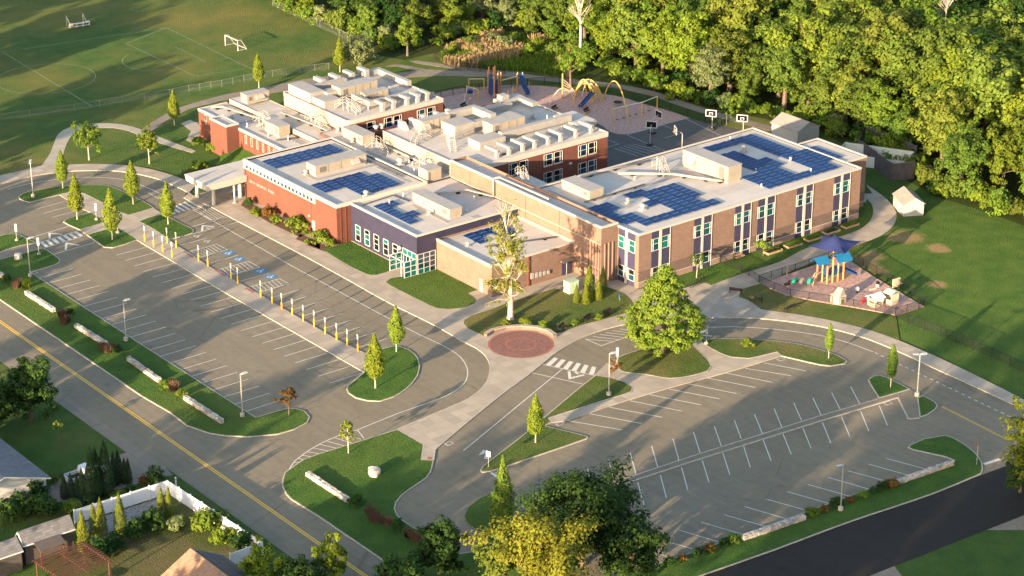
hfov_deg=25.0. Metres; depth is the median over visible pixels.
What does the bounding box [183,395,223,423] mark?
stone wall
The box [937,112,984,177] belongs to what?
woodland tree
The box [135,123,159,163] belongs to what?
young tree
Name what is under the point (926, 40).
woodland tree
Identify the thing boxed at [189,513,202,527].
shrub
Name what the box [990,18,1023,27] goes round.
woodland tree
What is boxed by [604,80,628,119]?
arch swing
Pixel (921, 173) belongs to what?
bush
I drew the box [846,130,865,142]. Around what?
bush
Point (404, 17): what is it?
woodland tree
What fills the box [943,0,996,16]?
woodland tree
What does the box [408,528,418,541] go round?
ornamental grass
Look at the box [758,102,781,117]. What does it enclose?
bush
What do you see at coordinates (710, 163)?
rooftop unit
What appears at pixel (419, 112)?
window
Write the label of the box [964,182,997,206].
bush
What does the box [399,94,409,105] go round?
exhaust hood
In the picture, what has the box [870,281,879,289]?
slide
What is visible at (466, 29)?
bush
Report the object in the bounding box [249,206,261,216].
shrub
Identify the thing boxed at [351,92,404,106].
air duct
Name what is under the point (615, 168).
roof pipe
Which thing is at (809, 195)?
window
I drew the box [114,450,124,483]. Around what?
evergreen
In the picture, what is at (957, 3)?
woodland tree
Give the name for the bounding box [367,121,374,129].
window
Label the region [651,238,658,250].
window
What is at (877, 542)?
road
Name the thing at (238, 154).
grass bank
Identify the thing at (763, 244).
young tree
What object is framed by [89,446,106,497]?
evergreen
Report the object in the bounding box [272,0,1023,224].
woodland floor
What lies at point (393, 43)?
bush
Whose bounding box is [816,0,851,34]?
woodland tree
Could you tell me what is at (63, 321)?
ornamental grass
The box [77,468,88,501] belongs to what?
evergreen
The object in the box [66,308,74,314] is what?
shrub
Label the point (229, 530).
shrub
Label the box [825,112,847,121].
bush
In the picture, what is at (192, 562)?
house
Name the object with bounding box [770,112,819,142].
storage shed
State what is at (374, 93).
rooftop unit
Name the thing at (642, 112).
swing set
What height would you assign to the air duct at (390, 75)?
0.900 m
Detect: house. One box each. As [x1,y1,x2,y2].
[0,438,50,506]
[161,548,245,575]
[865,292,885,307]
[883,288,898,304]
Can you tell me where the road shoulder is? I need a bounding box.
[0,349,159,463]
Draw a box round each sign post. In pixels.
[14,224,18,240]
[37,238,40,254]
[704,326,707,343]
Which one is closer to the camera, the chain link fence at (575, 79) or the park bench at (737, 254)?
the park bench at (737, 254)
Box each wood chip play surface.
[435,85,688,133]
[762,257,924,315]
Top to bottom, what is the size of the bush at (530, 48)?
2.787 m
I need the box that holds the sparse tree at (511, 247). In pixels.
[479,198,530,320]
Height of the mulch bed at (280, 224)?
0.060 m
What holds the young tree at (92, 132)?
on the ground at (982, 553)
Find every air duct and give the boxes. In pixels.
[288,77,346,103]
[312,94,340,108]
[313,66,368,82]
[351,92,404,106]
[359,67,410,85]
[421,92,434,97]
[441,111,571,149]
[445,102,511,118]
[493,93,537,106]
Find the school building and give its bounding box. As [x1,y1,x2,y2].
[185,74,866,296]
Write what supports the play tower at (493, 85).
on the wood chip play surface at (600, 112)
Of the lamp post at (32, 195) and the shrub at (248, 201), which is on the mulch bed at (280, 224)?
the shrub at (248, 201)
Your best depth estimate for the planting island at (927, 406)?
302.17 m
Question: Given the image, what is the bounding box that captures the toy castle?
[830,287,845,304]
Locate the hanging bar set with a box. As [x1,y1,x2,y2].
[464,78,484,102]
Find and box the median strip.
[614,389,921,483]
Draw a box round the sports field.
[0,0,403,156]
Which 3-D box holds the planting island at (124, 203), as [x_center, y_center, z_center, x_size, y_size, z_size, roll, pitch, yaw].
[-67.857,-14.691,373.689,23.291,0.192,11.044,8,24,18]
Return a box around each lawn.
[323,241,389,274]
[386,269,476,308]
[464,287,632,335]
[640,200,872,289]
[739,283,898,339]
[849,205,1023,398]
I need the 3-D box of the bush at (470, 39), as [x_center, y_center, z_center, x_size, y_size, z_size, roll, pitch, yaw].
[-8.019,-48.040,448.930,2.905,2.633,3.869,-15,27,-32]
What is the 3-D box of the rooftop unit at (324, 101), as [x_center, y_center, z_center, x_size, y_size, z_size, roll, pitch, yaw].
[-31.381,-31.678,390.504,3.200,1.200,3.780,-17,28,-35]
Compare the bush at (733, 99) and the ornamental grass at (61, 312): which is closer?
the ornamental grass at (61, 312)
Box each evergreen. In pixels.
[59,471,68,499]
[67,473,73,498]
[73,473,78,498]
[75,510,90,551]
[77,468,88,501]
[83,447,102,501]
[88,504,99,537]
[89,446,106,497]
[95,497,108,537]
[97,439,114,496]
[109,451,120,486]
[113,493,126,534]
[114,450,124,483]
[120,457,129,484]
[124,458,132,483]
[156,487,167,518]
[164,486,174,517]
[573,284,580,303]
[581,282,590,304]
[582,264,595,300]
[594,278,602,300]
[599,266,607,290]
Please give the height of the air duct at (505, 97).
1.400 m
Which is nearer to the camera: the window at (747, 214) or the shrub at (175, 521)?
the shrub at (175, 521)
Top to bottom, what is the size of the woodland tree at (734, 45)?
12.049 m
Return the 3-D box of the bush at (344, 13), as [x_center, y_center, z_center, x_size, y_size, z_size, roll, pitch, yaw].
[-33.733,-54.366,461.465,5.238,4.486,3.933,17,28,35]
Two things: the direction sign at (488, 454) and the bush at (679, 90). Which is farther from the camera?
the bush at (679, 90)
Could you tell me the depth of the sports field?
444.39 m
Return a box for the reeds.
[443,27,571,76]
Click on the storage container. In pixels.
(859, 148)
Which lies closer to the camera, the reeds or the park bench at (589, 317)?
the park bench at (589, 317)
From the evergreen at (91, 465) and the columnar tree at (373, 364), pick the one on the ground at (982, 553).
the evergreen at (91, 465)
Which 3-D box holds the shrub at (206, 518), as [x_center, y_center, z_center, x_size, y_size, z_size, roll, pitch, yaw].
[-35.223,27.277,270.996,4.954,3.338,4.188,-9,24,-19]
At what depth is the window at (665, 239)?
338.88 m
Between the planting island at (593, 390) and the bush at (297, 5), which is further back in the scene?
the bush at (297, 5)
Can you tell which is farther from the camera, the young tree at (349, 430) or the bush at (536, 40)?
the bush at (536, 40)
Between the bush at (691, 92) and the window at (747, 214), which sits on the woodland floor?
the bush at (691, 92)
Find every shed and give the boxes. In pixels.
[15,515,74,564]
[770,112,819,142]
[892,186,924,216]
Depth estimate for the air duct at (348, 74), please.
400.73 m
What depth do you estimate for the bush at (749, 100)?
412.61 m
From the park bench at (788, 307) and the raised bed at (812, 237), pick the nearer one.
the park bench at (788, 307)
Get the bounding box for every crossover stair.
[252,111,270,122]
[304,110,326,127]
[335,95,360,114]
[365,136,387,155]
[411,125,433,145]
[414,153,430,165]
[446,131,455,152]
[515,165,528,181]
[652,156,669,176]
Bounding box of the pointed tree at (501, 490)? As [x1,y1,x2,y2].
[487,454,517,522]
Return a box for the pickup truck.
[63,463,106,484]
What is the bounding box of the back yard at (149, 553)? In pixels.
[55,502,237,575]
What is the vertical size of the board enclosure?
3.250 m
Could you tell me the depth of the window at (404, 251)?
343.63 m
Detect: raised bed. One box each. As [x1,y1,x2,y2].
[764,246,782,254]
[783,239,802,248]
[803,233,822,241]
[821,227,840,234]
[841,220,859,228]
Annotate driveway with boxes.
[48,451,171,505]
[870,566,901,575]
[988,515,1023,529]
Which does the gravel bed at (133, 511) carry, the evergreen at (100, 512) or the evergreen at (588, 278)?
the evergreen at (100, 512)
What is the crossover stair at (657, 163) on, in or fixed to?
on the school building
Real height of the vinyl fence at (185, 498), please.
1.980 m
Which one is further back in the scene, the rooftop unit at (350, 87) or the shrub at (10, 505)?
the rooftop unit at (350, 87)
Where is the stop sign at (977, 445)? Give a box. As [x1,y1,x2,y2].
[975,443,980,464]
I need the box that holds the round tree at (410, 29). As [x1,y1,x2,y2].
[394,19,423,55]
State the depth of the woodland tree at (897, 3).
429.64 m
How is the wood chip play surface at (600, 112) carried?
on the ground at (982, 553)
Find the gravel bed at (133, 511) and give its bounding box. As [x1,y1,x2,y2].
[85,496,168,539]
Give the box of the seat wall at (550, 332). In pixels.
[484,324,556,337]
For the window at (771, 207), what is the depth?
351.00 m
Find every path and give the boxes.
[41,123,194,165]
[143,69,771,130]
[181,120,198,141]
[389,64,426,70]
[411,60,516,72]
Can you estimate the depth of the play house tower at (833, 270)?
339.86 m
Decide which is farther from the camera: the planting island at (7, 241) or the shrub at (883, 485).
the planting island at (7, 241)
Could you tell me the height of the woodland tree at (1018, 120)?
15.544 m
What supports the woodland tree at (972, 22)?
on the woodland floor
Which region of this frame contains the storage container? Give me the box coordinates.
[842,142,914,167]
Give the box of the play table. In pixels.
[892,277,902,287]
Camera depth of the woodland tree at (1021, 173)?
362.80 m
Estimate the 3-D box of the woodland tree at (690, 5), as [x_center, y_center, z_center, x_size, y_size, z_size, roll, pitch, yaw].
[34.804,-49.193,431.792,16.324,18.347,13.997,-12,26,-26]
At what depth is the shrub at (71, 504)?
274.78 m
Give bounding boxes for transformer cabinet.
[563,277,578,294]
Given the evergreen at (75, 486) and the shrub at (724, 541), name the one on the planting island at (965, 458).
the shrub at (724, 541)
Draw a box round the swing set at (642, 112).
[612,96,657,123]
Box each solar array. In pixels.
[261,144,343,168]
[310,172,399,194]
[373,200,420,224]
[462,224,519,243]
[588,183,721,225]
[682,134,842,188]
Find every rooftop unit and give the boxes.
[241,88,269,103]
[264,118,289,137]
[306,149,366,176]
[332,76,377,99]
[342,124,374,144]
[360,86,388,99]
[412,189,461,218]
[415,112,450,134]
[418,163,440,181]
[482,112,524,132]
[561,175,603,199]
[682,146,741,183]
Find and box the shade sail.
[810,234,860,261]
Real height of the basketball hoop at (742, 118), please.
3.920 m
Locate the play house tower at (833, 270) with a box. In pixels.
[811,251,857,284]
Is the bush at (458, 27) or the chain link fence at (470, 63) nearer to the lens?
the chain link fence at (470, 63)
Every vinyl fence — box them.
[73,481,167,523]
[166,479,262,546]
[229,541,263,564]
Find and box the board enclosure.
[858,125,917,180]
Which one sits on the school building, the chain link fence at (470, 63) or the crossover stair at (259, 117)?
the crossover stair at (259, 117)
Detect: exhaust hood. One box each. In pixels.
[374,99,385,111]
[385,97,396,108]
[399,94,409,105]
[409,91,420,102]
[419,89,429,100]
[485,145,499,158]
[497,141,511,154]
[510,138,525,151]
[522,135,537,148]
[536,131,550,144]
[548,128,563,141]
[563,124,578,137]
[579,120,593,133]
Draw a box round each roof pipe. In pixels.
[211,106,264,122]
[276,132,298,140]
[280,111,327,130]
[362,194,408,205]
[367,159,403,176]
[381,143,427,164]
[435,189,492,196]
[485,236,556,246]
[493,176,549,199]
[494,144,531,155]
[579,159,650,177]
[584,183,644,202]
[619,172,722,183]
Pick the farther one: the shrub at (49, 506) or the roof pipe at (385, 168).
the roof pipe at (385, 168)
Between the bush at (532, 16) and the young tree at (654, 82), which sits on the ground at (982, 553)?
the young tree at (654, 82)
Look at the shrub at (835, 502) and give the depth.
276.30 m
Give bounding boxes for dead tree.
[568,0,590,58]
[937,0,958,27]
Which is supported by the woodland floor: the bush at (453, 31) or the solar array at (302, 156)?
the bush at (453, 31)
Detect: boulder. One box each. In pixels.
[14,252,21,259]
[368,466,380,477]
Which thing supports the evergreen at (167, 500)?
on the back yard at (149, 553)
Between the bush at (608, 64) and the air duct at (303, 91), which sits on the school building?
the air duct at (303, 91)
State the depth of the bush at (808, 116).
404.59 m
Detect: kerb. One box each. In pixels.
[0,170,1014,459]
[0,299,382,560]
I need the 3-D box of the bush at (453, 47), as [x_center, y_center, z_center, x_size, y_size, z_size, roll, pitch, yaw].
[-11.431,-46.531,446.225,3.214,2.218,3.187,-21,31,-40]
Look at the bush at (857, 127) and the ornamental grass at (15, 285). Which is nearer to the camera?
the ornamental grass at (15, 285)
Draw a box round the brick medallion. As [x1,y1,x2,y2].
[488,331,553,357]
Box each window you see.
[355,224,360,241]
[364,229,369,246]
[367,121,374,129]
[374,234,378,250]
[383,238,388,255]
[384,117,392,127]
[392,243,397,253]
[393,114,401,126]
[402,248,416,258]
[403,254,409,266]
[417,109,424,117]
[417,250,435,274]
[427,106,434,115]
[509,162,517,175]
[519,159,528,172]
[544,153,552,167]
[544,171,552,183]
[554,150,562,164]
[554,168,562,181]
[578,144,586,157]
[578,162,586,174]
[588,141,596,155]
[588,159,596,172]
[618,235,624,248]
[618,263,624,277]
[627,268,634,281]
[628,239,634,253]
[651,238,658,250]
[651,266,658,276]
[662,234,669,247]
[694,225,701,238]
[703,250,710,262]
[704,221,711,234]
[733,241,740,252]
[734,212,741,225]
[743,238,749,249]
[744,210,750,222]
[756,233,763,245]
[757,205,764,218]
[766,230,773,242]
[767,202,774,215]
[795,221,801,233]
[796,194,803,206]
[804,218,810,230]
[806,191,812,203]
[832,210,838,221]
[834,182,840,194]
[841,207,848,218]
[843,179,849,192]
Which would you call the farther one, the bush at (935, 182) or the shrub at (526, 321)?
the bush at (935, 182)
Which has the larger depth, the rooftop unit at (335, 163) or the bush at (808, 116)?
the bush at (808, 116)
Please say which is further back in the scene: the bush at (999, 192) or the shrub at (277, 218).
the bush at (999, 192)
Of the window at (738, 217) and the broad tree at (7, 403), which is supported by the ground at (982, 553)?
the broad tree at (7, 403)
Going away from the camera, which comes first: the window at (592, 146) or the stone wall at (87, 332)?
the stone wall at (87, 332)
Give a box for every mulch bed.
[241,200,304,235]
[296,235,319,247]
[307,243,330,251]
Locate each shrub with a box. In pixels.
[0,494,21,526]
[1,273,11,282]
[4,488,40,515]
[26,479,51,497]
[32,490,62,515]
[49,475,59,483]
[61,497,81,514]
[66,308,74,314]
[81,494,97,506]
[83,533,117,562]
[105,529,127,549]
[108,489,126,496]
[112,344,123,352]
[121,515,147,539]
[123,483,135,492]
[137,473,149,485]
[138,504,167,533]
[145,463,167,483]
[159,379,170,389]
[166,513,185,531]
[175,388,188,398]
[188,159,201,170]
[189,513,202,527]
[191,136,204,145]
[191,505,229,532]
[200,160,208,168]
[205,142,214,150]
[207,528,228,544]
[224,527,235,539]
[226,527,254,549]
[244,197,253,204]
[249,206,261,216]
[261,203,277,217]
[269,213,282,224]
[283,213,309,233]
[302,228,310,234]
[304,238,311,243]
[309,229,329,244]
[325,238,335,246]
[346,493,367,507]
[390,517,404,532]
[501,318,510,324]
[519,317,531,324]
[538,320,549,327]
[569,318,579,324]
[593,313,603,319]
[661,555,679,567]
[678,553,688,560]
[692,546,702,556]
[701,540,716,552]
[718,537,729,547]
[724,532,741,544]
[740,336,755,346]
[804,506,820,516]
[819,503,828,511]
[828,496,845,506]
[845,495,855,502]
[854,490,868,497]
[869,485,879,493]
[875,480,890,489]
[885,476,900,487]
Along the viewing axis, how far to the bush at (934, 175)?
376.45 m
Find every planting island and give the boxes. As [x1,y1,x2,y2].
[0,234,35,251]
[0,248,309,436]
[18,185,153,214]
[63,212,104,229]
[87,228,137,247]
[138,214,193,239]
[282,429,440,562]
[346,346,419,401]
[406,435,982,575]
[480,375,632,472]
[616,345,711,378]
[699,338,847,366]
[868,375,909,397]
[917,395,937,417]
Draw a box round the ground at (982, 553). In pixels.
[0,53,1023,575]
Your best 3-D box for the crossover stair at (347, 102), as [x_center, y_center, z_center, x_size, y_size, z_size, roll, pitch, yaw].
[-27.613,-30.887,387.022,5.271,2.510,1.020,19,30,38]
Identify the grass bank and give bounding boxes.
[209,147,255,182]
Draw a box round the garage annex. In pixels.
[0,536,23,575]
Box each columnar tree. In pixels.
[54,150,68,187]
[67,173,84,219]
[100,188,122,239]
[123,160,139,203]
[159,181,175,223]
[166,89,179,125]
[251,52,264,87]
[332,38,345,65]
[364,333,385,387]
[387,305,405,351]
[526,393,545,442]
[824,322,834,357]
[886,343,898,386]
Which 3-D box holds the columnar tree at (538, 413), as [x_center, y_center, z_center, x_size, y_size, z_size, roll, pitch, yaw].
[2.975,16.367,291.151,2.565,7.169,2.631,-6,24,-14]
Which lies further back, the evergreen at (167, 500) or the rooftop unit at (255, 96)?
the rooftop unit at (255, 96)
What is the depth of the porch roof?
263.99 m
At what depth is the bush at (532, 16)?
458.01 m
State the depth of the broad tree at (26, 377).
295.40 m
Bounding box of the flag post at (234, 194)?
[232,185,236,202]
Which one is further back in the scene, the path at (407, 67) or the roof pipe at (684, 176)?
the path at (407, 67)
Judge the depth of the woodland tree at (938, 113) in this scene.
380.29 m
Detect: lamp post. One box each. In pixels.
[27,236,33,276]
[29,159,34,197]
[123,298,129,340]
[240,371,247,416]
[606,351,616,395]
[836,464,843,510]
[913,352,926,396]
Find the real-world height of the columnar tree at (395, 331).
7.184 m
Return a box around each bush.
[273,0,283,7]
[281,0,297,15]
[289,2,302,13]
[292,3,310,15]
[301,5,323,24]
[313,4,332,22]
[323,9,336,28]
[331,5,353,25]
[332,14,347,32]
[342,15,365,35]
[360,26,378,41]
[375,24,397,37]
[376,34,399,48]
[382,34,401,51]
[408,40,420,47]
[411,35,423,44]
[429,37,443,45]
[430,22,452,39]
[439,49,452,57]
[445,42,459,51]
[447,24,456,38]
[447,25,461,34]
[456,19,471,35]
[461,20,485,33]
[461,35,477,44]
[476,18,489,30]
[485,30,499,40]
[487,9,507,29]
[494,34,514,46]
[501,13,514,26]
[509,32,521,39]
[514,8,525,26]
[520,41,538,54]
[522,8,542,31]
[524,24,539,34]
[532,36,546,44]
[540,17,562,32]
[545,39,563,52]
[548,29,571,43]
[558,37,583,50]
[565,28,582,39]
[569,63,584,72]
[570,37,598,53]
[573,41,599,57]
[576,44,597,62]
[593,57,606,66]
[597,55,616,67]
[598,51,608,60]
[601,57,626,69]
[608,63,631,76]
[620,68,633,81]
[629,68,647,82]
[641,68,665,83]
[663,79,687,100]
[664,70,695,87]
[682,86,703,103]
[702,87,719,104]
[715,92,730,108]
[724,92,754,112]
[737,94,753,112]
[746,104,761,113]
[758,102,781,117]
[771,105,785,114]
[792,107,816,121]
[812,109,830,124]
[821,117,843,136]
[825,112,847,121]
[829,121,849,136]
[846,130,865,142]
[849,122,863,133]
[858,130,879,145]
[872,132,898,147]
[882,147,900,159]
[884,141,906,149]
[897,147,919,160]
[904,154,928,174]
[909,152,931,163]
[916,165,933,184]
[924,166,946,185]
[925,164,935,169]
[926,182,951,197]
[928,179,942,194]
[940,178,963,197]
[956,175,985,197]
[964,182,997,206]
[976,192,991,208]
[985,197,1011,216]
[988,186,1011,201]
[1005,197,1023,217]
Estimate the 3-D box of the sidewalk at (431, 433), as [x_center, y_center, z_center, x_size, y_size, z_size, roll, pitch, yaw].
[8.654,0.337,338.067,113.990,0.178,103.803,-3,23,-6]
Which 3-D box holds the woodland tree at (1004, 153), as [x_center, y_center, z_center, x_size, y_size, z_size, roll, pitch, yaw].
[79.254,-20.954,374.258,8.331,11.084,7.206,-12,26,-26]
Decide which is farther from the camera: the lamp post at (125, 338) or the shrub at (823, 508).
the lamp post at (125, 338)
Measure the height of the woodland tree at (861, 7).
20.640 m
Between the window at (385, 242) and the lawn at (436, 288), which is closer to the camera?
the lawn at (436, 288)
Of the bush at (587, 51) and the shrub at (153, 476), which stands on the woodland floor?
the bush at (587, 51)
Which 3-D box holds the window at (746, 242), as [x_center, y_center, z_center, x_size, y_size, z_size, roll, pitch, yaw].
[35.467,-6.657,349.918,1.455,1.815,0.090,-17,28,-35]
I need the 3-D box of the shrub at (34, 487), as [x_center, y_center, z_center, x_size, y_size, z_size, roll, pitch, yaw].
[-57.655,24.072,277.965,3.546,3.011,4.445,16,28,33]
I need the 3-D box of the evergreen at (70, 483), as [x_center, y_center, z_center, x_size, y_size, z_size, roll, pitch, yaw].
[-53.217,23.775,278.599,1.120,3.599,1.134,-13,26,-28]
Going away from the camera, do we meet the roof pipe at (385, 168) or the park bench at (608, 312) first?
the park bench at (608, 312)
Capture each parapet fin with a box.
[398,120,408,130]
[409,117,415,127]
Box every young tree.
[51,420,62,440]
[69,120,102,159]
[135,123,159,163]
[272,387,298,414]
[339,420,357,452]
[557,47,585,87]
[608,358,621,373]
[643,72,669,96]
[687,251,705,277]
[719,99,734,124]
[753,239,770,254]
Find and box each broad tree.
[0,372,23,424]
[2,355,61,420]
[236,535,287,575]
[274,553,330,575]
[310,530,348,575]
[371,551,427,575]
[411,514,470,575]
[460,505,603,575]
[471,518,529,575]
[511,455,649,573]
[595,506,672,575]
[616,263,708,356]
[999,396,1023,479]
[1004,450,1023,492]
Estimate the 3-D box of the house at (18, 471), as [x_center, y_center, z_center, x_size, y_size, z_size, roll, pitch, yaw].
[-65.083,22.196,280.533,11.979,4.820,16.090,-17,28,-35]
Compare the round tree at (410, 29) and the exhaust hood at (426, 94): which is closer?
the exhaust hood at (426, 94)
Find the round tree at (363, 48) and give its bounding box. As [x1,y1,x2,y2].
[341,30,378,65]
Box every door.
[312,220,314,230]
[479,278,482,291]
[560,258,574,275]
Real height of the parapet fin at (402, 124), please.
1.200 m
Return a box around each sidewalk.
[0,164,205,209]
[0,243,42,258]
[60,193,366,370]
[184,183,1023,459]
[549,340,780,422]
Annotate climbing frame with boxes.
[550,73,602,103]
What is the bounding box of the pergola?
[32,540,112,575]
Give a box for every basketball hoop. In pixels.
[646,121,656,145]
[649,109,661,133]
[674,125,682,146]
[705,109,716,129]
[737,114,747,129]
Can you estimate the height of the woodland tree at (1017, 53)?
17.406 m
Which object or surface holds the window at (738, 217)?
in the school building
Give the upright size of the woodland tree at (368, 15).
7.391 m
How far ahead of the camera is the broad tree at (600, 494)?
258.72 m
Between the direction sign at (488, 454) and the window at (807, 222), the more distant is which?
the window at (807, 222)
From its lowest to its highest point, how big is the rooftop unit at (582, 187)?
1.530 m
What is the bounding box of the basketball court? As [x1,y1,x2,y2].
[596,118,770,166]
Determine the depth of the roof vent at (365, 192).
355.82 m
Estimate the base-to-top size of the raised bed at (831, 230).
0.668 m
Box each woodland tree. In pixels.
[297,0,319,5]
[328,0,357,15]
[352,0,383,24]
[357,3,383,28]
[372,0,408,29]
[394,16,416,35]
[396,0,433,27]
[425,0,449,23]
[437,0,463,25]
[450,0,464,5]
[458,0,475,21]
[468,0,497,18]
[493,0,516,26]
[513,0,545,16]
[540,0,567,22]
[552,0,585,19]
[561,0,602,39]
[584,4,613,50]
[589,12,624,58]
[591,0,614,18]
[596,0,624,17]
[607,4,657,71]
[610,0,669,56]
[630,0,683,63]
[634,8,683,76]
[662,8,722,85]
[674,0,719,45]
[687,43,732,94]
[703,0,773,76]
[706,27,762,91]
[733,57,772,102]
[734,0,785,76]
[740,19,801,97]
[743,0,788,52]
[749,9,817,93]
[762,0,852,103]
[762,40,817,109]
[767,0,815,23]
[794,71,852,114]
[808,0,829,14]
[814,0,855,70]
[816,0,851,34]
[816,0,892,26]
[816,21,888,96]
[819,59,871,124]
[825,0,920,12]
[832,77,885,126]
[854,6,936,110]
[854,18,885,92]
[856,77,914,132]
[872,25,928,117]
[878,0,979,102]
[879,109,925,146]
[889,0,949,18]
[891,23,975,110]
[893,0,939,14]
[903,87,981,169]
[909,34,998,137]
[910,80,976,144]
[923,0,965,16]
[925,42,1022,159]
[928,24,1019,58]
[929,0,974,15]
[933,124,992,184]
[936,10,965,26]
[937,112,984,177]
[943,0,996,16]
[949,0,1014,25]
[960,0,1021,35]
[971,38,1021,139]
[978,24,1023,55]
[983,125,1023,187]
[989,66,1023,148]
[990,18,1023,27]
[991,68,1023,165]
[992,6,1022,25]
[1001,42,1023,79]
[1006,0,1023,27]
[1006,107,1023,147]
[1008,14,1023,48]
[1016,131,1023,194]
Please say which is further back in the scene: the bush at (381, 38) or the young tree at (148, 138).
the bush at (381, 38)
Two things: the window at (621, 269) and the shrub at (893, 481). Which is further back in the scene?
the window at (621, 269)
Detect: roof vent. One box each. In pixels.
[362,190,369,196]
[396,157,404,166]
[529,113,534,119]
[625,197,631,204]
[639,203,645,210]
[740,145,746,153]
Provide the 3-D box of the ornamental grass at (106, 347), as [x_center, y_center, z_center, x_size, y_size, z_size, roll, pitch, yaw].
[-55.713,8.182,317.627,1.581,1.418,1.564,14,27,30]
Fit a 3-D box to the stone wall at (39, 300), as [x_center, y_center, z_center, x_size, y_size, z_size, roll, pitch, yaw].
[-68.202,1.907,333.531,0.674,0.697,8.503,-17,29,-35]
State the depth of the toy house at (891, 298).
332.76 m
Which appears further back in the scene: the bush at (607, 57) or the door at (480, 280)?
the bush at (607, 57)
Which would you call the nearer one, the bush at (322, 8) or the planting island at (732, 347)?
the planting island at (732, 347)
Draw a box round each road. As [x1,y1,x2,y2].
[0,305,396,575]
[704,464,1023,575]
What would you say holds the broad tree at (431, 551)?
on the planting island at (965, 458)
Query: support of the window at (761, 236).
in the school building
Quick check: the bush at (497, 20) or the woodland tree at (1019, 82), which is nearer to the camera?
the woodland tree at (1019, 82)
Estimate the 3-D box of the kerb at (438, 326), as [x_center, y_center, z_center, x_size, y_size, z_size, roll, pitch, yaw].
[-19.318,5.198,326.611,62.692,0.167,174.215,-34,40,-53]
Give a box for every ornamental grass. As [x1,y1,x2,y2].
[11,280,19,288]
[13,276,22,285]
[20,278,30,288]
[56,309,67,317]
[58,315,68,324]
[97,340,106,349]
[101,342,110,352]
[168,384,174,391]
[169,378,180,389]
[363,503,375,515]
[368,512,379,523]
[377,514,385,523]
[383,515,393,525]
[403,527,411,536]
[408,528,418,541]
[414,534,421,543]
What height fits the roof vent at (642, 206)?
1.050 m
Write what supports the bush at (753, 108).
on the woodland floor
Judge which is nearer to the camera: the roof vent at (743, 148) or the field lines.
the roof vent at (743, 148)
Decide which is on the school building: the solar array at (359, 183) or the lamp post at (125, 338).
the solar array at (359, 183)
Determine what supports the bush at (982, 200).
on the woodland floor
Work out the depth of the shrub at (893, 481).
280.91 m
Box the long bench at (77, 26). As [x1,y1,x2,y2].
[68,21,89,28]
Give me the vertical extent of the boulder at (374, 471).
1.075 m
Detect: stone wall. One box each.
[24,290,55,311]
[74,323,107,342]
[126,356,161,382]
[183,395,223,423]
[305,471,349,502]
[741,514,805,540]
[897,460,953,484]
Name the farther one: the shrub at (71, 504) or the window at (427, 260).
the window at (427, 260)
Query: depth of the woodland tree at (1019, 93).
380.12 m
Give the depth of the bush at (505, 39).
446.79 m
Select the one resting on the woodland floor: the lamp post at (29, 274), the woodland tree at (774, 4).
the woodland tree at (774, 4)
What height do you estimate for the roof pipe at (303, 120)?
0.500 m
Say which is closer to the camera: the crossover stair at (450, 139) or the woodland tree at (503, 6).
the crossover stair at (450, 139)
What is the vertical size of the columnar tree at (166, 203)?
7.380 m
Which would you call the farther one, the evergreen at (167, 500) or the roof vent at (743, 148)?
the roof vent at (743, 148)
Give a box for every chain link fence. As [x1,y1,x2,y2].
[3,63,323,113]
[431,77,720,121]
[435,52,495,72]
[759,275,895,310]
[761,251,830,275]
[850,249,925,314]
[895,307,1023,364]
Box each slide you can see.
[514,72,529,94]
[578,92,594,107]
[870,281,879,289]
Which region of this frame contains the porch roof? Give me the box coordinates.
[34,534,65,563]
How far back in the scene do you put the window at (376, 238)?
350.23 m
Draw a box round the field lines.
[0,28,251,118]
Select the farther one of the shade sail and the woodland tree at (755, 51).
the woodland tree at (755, 51)
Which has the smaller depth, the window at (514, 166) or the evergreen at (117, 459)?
the evergreen at (117, 459)
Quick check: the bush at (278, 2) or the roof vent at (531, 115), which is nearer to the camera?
the roof vent at (531, 115)
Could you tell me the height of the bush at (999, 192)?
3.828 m
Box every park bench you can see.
[558,321,566,332]
[583,312,593,322]
[602,307,613,314]
[729,287,742,292]
[734,251,745,260]
[749,296,762,302]
[784,303,794,311]
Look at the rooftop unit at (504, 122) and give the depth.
376.02 m
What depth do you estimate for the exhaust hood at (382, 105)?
387.06 m
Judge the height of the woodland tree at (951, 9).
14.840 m
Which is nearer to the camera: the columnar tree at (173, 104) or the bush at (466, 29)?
the columnar tree at (173, 104)
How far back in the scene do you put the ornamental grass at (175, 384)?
306.53 m
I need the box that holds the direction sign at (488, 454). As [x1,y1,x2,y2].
[486,451,490,466]
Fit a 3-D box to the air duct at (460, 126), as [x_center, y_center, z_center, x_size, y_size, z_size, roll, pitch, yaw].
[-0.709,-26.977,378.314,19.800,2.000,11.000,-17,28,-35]
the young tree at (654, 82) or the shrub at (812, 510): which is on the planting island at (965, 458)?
the shrub at (812, 510)
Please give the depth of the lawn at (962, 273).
340.37 m
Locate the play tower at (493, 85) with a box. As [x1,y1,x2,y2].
[487,66,517,98]
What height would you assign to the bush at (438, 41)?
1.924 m
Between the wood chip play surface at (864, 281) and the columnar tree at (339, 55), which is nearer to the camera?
the wood chip play surface at (864, 281)
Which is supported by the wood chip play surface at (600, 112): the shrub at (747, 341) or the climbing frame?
the climbing frame
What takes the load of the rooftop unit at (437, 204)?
on the school building
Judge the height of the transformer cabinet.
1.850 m
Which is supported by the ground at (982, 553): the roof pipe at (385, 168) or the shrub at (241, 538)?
the shrub at (241, 538)
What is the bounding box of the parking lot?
[0,171,1023,575]
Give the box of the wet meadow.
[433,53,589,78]

